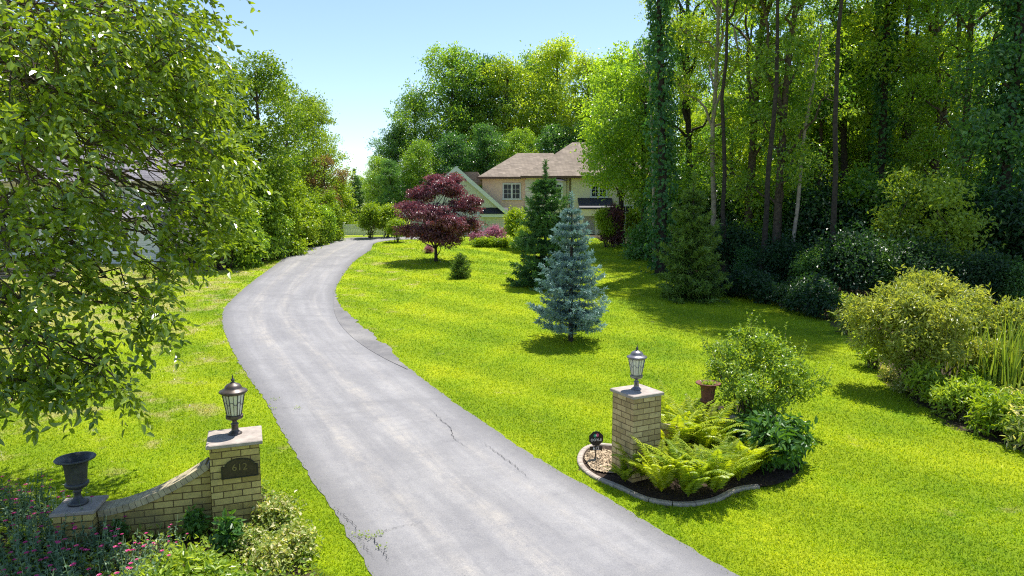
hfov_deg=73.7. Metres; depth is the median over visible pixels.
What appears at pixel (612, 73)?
shade tree
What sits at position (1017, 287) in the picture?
understory shrub
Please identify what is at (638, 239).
broad evergreen
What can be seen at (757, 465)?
fern
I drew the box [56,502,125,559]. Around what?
rose campion
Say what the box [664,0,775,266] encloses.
woodland tree
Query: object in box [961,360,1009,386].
bank plant
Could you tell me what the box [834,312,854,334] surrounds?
bank plant
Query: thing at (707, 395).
garden urn
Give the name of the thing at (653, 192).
dead branch tree
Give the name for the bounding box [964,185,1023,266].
understory shrub
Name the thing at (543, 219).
dark spruce
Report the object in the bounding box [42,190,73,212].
window
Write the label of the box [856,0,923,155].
woodland tree
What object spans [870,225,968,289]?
understory shrub
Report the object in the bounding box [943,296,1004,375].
reed clump
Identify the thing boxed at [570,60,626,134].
broadleaf tree
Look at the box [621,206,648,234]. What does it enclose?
rounded shrub
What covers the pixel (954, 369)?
reed clump
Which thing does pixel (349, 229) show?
white fence
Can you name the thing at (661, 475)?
fern
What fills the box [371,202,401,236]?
rounded shrub
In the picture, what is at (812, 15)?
woodland tree
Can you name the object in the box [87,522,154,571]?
rose campion
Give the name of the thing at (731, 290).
fringe shrub
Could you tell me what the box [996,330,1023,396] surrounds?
reed clump
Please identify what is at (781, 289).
fringe shrub
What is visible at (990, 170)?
young tree
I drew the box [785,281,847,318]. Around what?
fringe shrub
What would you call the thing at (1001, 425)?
bank plant
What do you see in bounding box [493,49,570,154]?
broadleaf tree
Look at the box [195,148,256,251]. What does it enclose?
hedge shrub
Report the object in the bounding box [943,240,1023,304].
understory shrub
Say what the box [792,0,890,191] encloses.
woodland tree
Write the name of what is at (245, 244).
hedge shrub
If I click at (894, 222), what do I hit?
sunlit sapling
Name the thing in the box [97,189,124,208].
window
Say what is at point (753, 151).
woodland tree
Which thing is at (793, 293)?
fringe shrub
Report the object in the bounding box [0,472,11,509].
rose campion
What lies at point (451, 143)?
broadleaf tree
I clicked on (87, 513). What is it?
wall pier
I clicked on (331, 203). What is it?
hedge shrub
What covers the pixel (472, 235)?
azalea
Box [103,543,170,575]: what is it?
rose campion
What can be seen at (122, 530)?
broadleaf plant
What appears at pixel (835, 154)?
woodland tree
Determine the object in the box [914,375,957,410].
bank plant
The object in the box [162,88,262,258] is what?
roadside tree
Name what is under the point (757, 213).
understory shrub
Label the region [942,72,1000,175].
young tree
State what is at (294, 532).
variegated shrub
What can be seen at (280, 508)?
variegated shrub
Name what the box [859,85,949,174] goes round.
young tree
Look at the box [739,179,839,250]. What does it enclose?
understory shrub
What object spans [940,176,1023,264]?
understory shrub
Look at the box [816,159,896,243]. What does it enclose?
understory shrub
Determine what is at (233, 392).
post lantern
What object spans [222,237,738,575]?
driveway
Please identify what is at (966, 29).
woodland tree
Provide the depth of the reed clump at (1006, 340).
17.06 m
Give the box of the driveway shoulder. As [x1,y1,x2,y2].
[334,294,407,368]
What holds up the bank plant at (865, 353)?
on the ground at (996, 442)
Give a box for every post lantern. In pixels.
[218,374,247,435]
[626,345,646,390]
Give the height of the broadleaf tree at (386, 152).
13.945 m
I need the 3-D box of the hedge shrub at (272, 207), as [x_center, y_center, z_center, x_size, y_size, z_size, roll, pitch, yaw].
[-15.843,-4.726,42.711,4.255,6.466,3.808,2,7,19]
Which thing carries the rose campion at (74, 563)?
on the ground at (996, 442)
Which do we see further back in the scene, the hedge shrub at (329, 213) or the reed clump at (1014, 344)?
the hedge shrub at (329, 213)
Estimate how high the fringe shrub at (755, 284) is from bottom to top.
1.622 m
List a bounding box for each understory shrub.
[646,159,719,259]
[683,170,738,231]
[699,170,769,255]
[707,214,770,272]
[725,244,759,272]
[729,160,796,248]
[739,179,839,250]
[749,230,813,280]
[760,171,876,252]
[785,246,835,280]
[795,217,895,298]
[808,174,851,197]
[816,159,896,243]
[827,172,945,241]
[851,243,909,298]
[865,170,967,229]
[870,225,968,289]
[890,161,924,185]
[923,158,997,217]
[926,172,1023,268]
[937,256,967,295]
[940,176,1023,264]
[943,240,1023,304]
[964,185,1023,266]
[992,255,1023,303]
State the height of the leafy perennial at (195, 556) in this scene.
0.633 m
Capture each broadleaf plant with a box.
[105,518,130,547]
[178,504,211,544]
[203,508,245,555]
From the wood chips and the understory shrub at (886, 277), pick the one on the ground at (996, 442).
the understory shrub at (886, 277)
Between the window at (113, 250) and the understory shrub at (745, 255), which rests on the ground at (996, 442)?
the understory shrub at (745, 255)
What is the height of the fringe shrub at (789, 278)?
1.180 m
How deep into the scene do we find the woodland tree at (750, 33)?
61.82 m
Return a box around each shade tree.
[565,40,669,245]
[574,61,702,219]
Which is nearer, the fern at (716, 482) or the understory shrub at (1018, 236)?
the fern at (716, 482)
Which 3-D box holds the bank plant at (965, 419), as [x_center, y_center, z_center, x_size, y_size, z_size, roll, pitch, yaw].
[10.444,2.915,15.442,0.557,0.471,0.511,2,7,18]
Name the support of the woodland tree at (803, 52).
on the ground at (996, 442)
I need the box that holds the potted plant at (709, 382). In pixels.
[700,378,716,392]
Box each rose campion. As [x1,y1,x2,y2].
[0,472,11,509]
[0,473,43,530]
[0,484,73,539]
[0,498,53,564]
[0,523,42,575]
[0,536,81,575]
[2,470,53,512]
[8,518,85,575]
[32,489,93,547]
[46,515,117,575]
[51,546,131,575]
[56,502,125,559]
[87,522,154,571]
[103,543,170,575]
[143,517,187,557]
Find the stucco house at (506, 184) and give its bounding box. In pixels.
[403,142,656,235]
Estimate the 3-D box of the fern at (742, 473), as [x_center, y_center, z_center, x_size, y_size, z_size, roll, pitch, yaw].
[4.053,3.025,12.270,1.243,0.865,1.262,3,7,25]
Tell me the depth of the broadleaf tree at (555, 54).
93.42 m
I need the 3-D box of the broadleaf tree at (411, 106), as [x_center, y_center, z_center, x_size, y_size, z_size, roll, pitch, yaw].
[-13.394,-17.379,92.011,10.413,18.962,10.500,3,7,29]
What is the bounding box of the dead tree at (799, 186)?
[791,22,830,244]
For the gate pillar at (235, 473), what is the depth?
10.50 m
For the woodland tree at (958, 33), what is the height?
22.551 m
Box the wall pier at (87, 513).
[49,495,108,550]
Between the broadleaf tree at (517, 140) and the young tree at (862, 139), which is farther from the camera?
the broadleaf tree at (517, 140)
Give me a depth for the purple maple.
41.62 m
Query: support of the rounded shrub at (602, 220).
on the ground at (996, 442)
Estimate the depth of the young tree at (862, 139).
44.55 m
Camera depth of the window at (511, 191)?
63.33 m
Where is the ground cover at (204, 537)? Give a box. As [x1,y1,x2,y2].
[0,473,322,575]
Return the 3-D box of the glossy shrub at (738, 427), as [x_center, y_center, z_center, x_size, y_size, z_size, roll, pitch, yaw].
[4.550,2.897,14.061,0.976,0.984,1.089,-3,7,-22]
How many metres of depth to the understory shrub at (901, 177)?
44.20 m
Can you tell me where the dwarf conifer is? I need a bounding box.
[448,252,472,278]
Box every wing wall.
[97,457,212,541]
[660,422,693,463]
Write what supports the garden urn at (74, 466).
on the wall pier at (87, 513)
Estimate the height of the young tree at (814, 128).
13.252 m
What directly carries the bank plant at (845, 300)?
on the ground at (996, 442)
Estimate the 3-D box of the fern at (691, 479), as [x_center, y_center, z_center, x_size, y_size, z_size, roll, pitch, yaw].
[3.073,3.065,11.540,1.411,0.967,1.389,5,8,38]
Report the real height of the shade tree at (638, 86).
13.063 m
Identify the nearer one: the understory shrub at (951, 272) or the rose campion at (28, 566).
the rose campion at (28, 566)
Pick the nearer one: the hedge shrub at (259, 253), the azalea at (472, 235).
the hedge shrub at (259, 253)
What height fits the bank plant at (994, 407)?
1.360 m
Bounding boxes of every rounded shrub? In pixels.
[351,200,387,237]
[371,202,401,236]
[383,217,409,241]
[500,205,528,248]
[507,224,534,251]
[591,206,622,246]
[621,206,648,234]
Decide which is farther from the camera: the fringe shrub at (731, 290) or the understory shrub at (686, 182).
the understory shrub at (686, 182)
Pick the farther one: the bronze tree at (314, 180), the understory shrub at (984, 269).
the bronze tree at (314, 180)
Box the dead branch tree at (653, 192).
[635,34,654,266]
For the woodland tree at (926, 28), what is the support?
on the ground at (996, 442)
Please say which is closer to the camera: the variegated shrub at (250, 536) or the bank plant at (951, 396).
the variegated shrub at (250, 536)
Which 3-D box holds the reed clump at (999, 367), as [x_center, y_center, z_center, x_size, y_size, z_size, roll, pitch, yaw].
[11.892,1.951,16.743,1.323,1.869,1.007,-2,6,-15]
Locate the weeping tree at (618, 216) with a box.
[596,202,627,246]
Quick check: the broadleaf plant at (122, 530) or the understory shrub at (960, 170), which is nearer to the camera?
the broadleaf plant at (122, 530)
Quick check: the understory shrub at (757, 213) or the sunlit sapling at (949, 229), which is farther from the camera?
the understory shrub at (757, 213)
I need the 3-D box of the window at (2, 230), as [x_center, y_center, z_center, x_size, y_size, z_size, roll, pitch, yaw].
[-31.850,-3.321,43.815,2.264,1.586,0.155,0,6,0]
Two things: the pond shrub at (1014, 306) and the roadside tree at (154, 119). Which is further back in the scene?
the roadside tree at (154, 119)
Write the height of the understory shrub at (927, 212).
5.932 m
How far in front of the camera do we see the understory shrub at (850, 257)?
30.10 m
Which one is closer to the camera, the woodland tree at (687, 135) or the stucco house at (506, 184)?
the woodland tree at (687, 135)
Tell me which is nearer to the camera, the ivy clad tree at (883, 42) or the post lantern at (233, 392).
the post lantern at (233, 392)
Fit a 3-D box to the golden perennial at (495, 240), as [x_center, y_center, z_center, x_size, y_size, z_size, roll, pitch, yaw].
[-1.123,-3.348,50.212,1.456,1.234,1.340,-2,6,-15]
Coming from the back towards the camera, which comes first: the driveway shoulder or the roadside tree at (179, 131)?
the roadside tree at (179, 131)
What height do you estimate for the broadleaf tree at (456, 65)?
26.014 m
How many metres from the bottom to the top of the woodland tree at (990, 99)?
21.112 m
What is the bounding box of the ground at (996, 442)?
[0,222,1023,575]
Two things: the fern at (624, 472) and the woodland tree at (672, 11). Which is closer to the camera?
the fern at (624, 472)
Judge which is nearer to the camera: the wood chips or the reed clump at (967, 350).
the wood chips
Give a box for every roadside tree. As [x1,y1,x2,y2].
[0,38,40,147]
[65,58,137,143]
[114,41,186,151]
[150,55,234,161]
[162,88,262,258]
[204,49,311,239]
[249,79,329,203]
[281,96,360,208]
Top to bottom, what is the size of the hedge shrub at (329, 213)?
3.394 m
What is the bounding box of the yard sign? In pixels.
[589,431,602,456]
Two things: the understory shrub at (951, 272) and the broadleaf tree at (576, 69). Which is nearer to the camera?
the understory shrub at (951, 272)
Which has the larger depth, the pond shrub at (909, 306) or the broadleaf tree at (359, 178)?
the broadleaf tree at (359, 178)
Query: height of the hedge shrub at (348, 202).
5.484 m
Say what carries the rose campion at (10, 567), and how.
on the ground at (996, 442)
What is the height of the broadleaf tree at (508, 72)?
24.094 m
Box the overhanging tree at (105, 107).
[0,0,286,445]
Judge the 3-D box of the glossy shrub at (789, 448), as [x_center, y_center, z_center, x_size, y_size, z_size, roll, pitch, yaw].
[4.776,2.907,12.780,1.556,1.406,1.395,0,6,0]
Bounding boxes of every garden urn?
[53,451,96,506]
[695,380,720,415]
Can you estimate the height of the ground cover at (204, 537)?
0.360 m
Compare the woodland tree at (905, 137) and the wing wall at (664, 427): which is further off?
the woodland tree at (905, 137)
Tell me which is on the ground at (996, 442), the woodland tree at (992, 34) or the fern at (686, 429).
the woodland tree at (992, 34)
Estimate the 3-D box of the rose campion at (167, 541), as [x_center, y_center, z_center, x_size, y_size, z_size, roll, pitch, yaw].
[-4.952,3.616,9.766,0.522,0.566,0.626,3,7,23]
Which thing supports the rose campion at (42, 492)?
on the ground at (996, 442)
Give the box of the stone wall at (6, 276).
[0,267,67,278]
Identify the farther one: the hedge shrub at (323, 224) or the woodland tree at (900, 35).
the woodland tree at (900, 35)
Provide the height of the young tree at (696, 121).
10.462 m
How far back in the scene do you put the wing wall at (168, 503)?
10.36 m
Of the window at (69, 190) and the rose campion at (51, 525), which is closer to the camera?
the rose campion at (51, 525)
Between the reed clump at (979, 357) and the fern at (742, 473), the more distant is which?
the reed clump at (979, 357)
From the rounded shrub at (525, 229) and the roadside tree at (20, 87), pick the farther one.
the roadside tree at (20, 87)
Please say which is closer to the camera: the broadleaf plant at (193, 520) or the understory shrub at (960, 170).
the broadleaf plant at (193, 520)
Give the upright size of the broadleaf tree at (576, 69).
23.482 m
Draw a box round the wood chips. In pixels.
[583,448,616,472]
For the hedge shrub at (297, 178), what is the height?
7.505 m
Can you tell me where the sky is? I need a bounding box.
[9,0,1008,208]
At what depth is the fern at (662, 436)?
12.81 m
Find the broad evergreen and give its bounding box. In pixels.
[618,213,667,261]
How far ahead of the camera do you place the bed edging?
11.87 m
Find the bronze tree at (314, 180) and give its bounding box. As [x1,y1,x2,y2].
[302,153,352,224]
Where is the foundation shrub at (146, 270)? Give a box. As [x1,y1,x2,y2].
[135,256,155,278]
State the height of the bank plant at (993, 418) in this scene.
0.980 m
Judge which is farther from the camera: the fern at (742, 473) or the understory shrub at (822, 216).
the understory shrub at (822, 216)
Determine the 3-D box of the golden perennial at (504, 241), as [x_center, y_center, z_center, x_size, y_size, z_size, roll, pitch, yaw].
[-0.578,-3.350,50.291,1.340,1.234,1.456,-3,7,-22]
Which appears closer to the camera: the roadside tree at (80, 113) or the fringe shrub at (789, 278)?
the fringe shrub at (789, 278)
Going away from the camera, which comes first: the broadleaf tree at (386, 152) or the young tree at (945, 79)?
the young tree at (945, 79)
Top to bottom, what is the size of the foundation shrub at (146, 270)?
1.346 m
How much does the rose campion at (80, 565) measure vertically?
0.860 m
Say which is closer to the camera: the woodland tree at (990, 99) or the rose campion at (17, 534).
the rose campion at (17, 534)
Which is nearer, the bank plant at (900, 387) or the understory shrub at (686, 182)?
the bank plant at (900, 387)
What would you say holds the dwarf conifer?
on the ground at (996, 442)
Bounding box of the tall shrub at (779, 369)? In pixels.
[696,310,832,421]
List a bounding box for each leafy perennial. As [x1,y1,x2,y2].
[131,558,195,575]
[132,541,188,572]
[160,541,240,575]
[184,548,246,575]
[217,559,270,575]
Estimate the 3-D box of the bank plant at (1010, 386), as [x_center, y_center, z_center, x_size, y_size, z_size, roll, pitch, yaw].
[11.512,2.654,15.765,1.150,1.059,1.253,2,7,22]
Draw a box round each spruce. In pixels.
[343,168,364,228]
[505,158,583,291]
[526,191,611,341]
[651,171,732,303]
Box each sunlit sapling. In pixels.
[865,159,953,250]
[911,167,1009,267]
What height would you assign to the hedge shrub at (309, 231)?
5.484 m
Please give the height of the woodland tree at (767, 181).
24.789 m
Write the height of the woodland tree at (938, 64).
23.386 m
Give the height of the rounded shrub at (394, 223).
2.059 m
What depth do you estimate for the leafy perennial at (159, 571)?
8.77 m
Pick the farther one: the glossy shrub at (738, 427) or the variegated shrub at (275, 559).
the glossy shrub at (738, 427)
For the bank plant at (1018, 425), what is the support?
on the ground at (996, 442)
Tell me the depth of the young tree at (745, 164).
48.01 m
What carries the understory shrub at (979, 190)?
on the ground at (996, 442)
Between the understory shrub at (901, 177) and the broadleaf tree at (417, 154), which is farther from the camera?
the broadleaf tree at (417, 154)
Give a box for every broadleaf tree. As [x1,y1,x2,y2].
[348,174,366,219]
[360,155,393,205]
[360,173,375,205]
[364,125,425,223]
[365,158,412,219]
[381,87,450,221]
[398,40,508,174]
[398,138,446,217]
[424,131,480,175]
[434,53,526,171]
[456,122,512,187]
[463,51,555,187]
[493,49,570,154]
[493,126,544,162]
[504,31,590,152]
[528,122,583,153]
[544,49,610,152]
[561,119,592,148]
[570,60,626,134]
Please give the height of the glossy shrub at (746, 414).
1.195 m
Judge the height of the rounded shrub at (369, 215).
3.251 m
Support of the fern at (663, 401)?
on the bed soil
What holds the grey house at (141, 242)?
on the ground at (996, 442)
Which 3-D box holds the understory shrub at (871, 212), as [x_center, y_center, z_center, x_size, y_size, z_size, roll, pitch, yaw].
[19.556,-3.186,35.857,5.458,5.841,5.403,-4,7,-32]
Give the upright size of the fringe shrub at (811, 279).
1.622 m
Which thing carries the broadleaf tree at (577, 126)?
on the ground at (996, 442)
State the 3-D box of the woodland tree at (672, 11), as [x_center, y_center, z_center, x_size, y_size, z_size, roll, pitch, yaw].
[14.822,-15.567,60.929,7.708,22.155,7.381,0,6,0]
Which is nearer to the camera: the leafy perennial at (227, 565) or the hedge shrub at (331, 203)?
the leafy perennial at (227, 565)
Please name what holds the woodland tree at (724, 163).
on the ground at (996, 442)
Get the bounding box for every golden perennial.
[470,236,486,246]
[481,234,496,247]
[489,236,501,246]
[497,236,511,247]
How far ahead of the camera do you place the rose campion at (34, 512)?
10.43 m
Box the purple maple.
[390,171,491,261]
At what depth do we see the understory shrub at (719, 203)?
42.45 m
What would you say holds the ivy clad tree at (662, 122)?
on the ground at (996, 442)
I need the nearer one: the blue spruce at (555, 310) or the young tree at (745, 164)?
the blue spruce at (555, 310)
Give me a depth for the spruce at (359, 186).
82.88 m
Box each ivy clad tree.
[638,0,681,274]
[811,0,959,183]
[915,0,1023,277]
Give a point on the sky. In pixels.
(358, 53)
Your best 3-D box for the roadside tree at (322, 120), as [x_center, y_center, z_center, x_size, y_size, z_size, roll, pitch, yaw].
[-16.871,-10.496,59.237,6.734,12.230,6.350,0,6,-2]
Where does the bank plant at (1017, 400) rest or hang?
on the ground at (996, 442)
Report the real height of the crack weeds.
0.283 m
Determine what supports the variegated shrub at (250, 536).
on the ground at (996, 442)
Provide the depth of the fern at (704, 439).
13.16 m
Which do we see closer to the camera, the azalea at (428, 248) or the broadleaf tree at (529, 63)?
the azalea at (428, 248)
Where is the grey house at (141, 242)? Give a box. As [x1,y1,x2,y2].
[0,144,201,263]
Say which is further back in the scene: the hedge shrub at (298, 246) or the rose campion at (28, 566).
the hedge shrub at (298, 246)
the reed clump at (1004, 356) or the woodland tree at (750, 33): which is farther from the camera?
the woodland tree at (750, 33)
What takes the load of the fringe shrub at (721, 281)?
on the ground at (996, 442)
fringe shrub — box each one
[710,271,729,291]
[718,269,750,296]
[735,269,776,304]
[759,272,783,284]
[765,282,794,306]
[773,282,814,311]
[777,276,801,287]
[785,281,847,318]
[789,271,836,289]
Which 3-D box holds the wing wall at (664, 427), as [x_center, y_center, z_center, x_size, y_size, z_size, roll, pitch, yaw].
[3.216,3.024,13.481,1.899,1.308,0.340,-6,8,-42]
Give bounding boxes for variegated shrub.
[220,523,272,558]
[234,531,306,575]
[248,512,324,567]
[249,490,306,532]
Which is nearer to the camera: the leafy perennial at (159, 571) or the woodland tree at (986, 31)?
the leafy perennial at (159, 571)
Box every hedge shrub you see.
[189,164,263,269]
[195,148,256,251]
[227,208,272,268]
[237,161,292,261]
[267,149,311,198]
[268,212,295,259]
[274,181,315,255]
[290,179,321,247]
[302,190,332,245]
[316,202,339,242]
[317,188,350,240]
[326,178,358,227]
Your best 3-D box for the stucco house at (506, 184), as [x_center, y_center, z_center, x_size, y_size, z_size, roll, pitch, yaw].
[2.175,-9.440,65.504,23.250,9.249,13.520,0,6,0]
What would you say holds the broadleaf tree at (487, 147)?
on the ground at (996, 442)
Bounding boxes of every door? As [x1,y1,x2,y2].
[447,211,484,235]
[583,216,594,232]
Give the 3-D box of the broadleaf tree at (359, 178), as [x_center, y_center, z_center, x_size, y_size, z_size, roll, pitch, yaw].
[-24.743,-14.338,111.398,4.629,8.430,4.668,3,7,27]
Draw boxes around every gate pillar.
[206,426,262,531]
[610,384,663,482]
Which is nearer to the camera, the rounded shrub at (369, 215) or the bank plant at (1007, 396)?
the bank plant at (1007, 396)
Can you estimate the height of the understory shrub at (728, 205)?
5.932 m
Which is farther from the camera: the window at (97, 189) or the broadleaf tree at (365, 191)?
the broadleaf tree at (365, 191)
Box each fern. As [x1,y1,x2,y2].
[601,458,641,481]
[611,441,682,475]
[621,431,705,491]
[643,436,740,496]
[658,378,718,419]
[660,399,729,449]
[660,415,699,450]
[661,397,748,453]
[662,393,737,424]
[673,434,760,492]
[698,432,774,480]
[720,432,780,473]
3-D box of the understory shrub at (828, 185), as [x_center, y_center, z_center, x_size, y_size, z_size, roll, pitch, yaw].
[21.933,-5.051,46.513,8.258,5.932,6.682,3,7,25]
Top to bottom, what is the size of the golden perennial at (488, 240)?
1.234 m
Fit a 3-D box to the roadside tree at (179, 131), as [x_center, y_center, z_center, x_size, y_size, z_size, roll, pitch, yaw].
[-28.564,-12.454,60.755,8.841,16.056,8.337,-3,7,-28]
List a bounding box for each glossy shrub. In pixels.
[715,405,742,439]
[728,408,810,474]
[732,401,787,446]
[770,412,817,470]
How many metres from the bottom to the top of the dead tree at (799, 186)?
13.544 m
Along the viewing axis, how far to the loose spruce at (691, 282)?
30.27 m
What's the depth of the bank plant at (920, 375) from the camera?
16.87 m
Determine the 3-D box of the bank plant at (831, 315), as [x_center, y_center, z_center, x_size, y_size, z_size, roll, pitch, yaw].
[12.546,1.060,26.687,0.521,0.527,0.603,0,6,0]
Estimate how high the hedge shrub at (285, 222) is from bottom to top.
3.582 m
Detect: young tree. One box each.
[674,110,734,204]
[694,86,775,185]
[719,66,795,175]
[744,69,833,187]
[765,21,889,194]
[815,128,860,185]
[822,118,887,181]
[829,101,917,186]
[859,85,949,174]
[875,26,993,175]
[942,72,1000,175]
[969,104,1022,191]
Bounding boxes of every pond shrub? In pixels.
[827,264,1023,390]
[973,294,1023,385]
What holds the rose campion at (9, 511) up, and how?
on the ground at (996, 442)
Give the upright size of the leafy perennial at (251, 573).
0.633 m
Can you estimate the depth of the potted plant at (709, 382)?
13.98 m
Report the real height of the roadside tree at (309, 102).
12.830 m
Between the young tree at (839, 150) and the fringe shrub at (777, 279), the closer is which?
the fringe shrub at (777, 279)
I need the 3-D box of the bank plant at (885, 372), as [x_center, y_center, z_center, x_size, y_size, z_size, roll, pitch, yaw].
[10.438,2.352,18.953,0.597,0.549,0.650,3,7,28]
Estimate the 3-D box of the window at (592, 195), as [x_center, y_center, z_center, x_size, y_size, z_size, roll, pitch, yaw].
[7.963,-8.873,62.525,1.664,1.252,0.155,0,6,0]
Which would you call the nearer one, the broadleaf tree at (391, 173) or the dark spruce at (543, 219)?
the dark spruce at (543, 219)
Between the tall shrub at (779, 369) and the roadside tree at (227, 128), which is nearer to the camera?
the tall shrub at (779, 369)
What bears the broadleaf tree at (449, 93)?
on the ground at (996, 442)
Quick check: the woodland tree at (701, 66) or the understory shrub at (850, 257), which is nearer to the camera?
the understory shrub at (850, 257)
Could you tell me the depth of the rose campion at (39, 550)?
9.41 m
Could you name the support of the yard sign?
on the bed soil
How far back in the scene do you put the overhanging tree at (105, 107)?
9.22 m
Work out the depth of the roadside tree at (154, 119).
63.26 m
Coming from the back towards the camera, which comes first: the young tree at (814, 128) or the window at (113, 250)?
the young tree at (814, 128)
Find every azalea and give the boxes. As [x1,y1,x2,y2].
[423,244,433,252]
[462,229,486,243]
[483,223,506,237]
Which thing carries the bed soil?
on the ground at (996, 442)
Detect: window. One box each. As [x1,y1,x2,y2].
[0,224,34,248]
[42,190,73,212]
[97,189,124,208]
[110,228,132,253]
[502,183,521,199]
[590,185,607,197]
[624,205,637,222]
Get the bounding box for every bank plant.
[827,310,838,319]
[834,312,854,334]
[835,291,856,313]
[849,331,892,369]
[876,364,897,381]
[888,375,913,394]
[895,357,950,402]
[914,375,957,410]
[928,374,988,419]
[941,365,999,414]
[959,408,980,424]
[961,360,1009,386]
[963,386,1022,437]
[971,395,1015,431]
[974,379,1001,409]
[985,380,1023,405]
[995,412,1022,442]
[996,389,1023,419]
[996,399,1023,452]
[997,388,1016,402]
[999,393,1023,429]
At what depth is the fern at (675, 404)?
14.07 m
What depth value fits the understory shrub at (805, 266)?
31.29 m
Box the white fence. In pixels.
[343,224,390,235]
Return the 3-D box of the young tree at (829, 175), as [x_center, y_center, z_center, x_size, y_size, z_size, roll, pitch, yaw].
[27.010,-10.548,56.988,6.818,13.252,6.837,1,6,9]
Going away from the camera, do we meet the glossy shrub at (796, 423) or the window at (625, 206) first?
the glossy shrub at (796, 423)
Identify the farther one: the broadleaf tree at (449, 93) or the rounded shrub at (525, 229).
the broadleaf tree at (449, 93)
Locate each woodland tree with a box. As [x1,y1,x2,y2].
[614,0,764,253]
[634,0,715,205]
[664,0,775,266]
[676,0,759,170]
[678,0,841,246]
[708,0,756,272]
[717,0,787,172]
[718,0,864,243]
[759,0,778,273]
[770,0,835,67]
[785,0,857,179]
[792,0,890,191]
[817,0,932,158]
[827,0,842,292]
[849,0,973,177]
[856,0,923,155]
[873,0,997,178]
[877,0,1023,188]
[902,1,966,175]
[939,0,988,148]
[973,3,1003,95]
[973,20,1023,194]
[982,9,1009,97]
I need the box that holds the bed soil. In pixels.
[583,405,799,502]
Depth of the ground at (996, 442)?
15.92 m
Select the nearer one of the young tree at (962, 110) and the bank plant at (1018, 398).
the bank plant at (1018, 398)
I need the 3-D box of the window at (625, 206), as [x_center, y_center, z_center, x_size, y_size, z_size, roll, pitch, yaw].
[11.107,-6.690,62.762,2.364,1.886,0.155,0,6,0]
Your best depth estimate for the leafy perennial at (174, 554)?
9.24 m
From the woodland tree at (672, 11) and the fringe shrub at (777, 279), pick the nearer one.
the fringe shrub at (777, 279)
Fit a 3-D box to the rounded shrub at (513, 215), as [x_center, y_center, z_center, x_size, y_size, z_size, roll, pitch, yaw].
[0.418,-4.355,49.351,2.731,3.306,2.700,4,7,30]
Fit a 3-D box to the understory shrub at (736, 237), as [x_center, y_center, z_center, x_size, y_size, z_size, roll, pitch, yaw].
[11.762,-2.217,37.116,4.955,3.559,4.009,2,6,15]
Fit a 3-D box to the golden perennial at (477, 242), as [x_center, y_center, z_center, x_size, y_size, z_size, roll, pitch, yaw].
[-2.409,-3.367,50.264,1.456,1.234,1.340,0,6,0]
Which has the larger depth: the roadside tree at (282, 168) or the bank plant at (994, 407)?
the roadside tree at (282, 168)
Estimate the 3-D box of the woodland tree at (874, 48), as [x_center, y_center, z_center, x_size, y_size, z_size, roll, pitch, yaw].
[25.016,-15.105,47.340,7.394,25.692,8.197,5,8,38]
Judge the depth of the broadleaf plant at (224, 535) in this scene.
9.69 m
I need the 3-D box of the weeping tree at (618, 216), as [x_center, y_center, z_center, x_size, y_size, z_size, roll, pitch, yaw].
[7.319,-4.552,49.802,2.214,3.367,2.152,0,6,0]
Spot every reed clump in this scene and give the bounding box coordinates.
[926,315,973,378]
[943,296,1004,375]
[957,316,1003,385]
[975,312,1023,377]
[975,328,1023,391]
[984,306,1023,394]
[994,312,1023,388]
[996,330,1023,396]
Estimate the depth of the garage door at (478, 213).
59.64 m
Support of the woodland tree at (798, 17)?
on the ground at (996, 442)
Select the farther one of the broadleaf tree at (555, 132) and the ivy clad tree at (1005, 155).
the broadleaf tree at (555, 132)
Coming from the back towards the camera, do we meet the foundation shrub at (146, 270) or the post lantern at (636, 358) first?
the foundation shrub at (146, 270)
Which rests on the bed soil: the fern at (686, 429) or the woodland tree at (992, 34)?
the fern at (686, 429)
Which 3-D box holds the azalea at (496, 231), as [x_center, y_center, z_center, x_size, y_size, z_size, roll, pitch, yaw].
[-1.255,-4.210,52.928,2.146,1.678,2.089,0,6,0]
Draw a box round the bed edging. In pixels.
[577,443,759,506]
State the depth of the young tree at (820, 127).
44.62 m
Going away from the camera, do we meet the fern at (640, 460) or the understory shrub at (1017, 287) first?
the fern at (640, 460)
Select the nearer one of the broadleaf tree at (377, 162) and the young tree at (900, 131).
the young tree at (900, 131)
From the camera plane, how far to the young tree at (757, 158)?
51.54 m
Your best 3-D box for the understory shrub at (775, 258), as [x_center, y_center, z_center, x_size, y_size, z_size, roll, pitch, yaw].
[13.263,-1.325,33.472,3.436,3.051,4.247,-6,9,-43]
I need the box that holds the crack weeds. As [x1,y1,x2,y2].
[266,397,386,548]
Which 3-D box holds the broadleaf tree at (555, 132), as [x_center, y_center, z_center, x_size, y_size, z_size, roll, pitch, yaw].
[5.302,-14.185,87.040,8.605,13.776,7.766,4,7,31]
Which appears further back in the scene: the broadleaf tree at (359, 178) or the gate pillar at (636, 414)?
the broadleaf tree at (359, 178)
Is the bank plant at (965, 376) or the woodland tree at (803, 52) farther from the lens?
the woodland tree at (803, 52)
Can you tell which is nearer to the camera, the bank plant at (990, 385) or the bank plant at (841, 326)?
the bank plant at (990, 385)

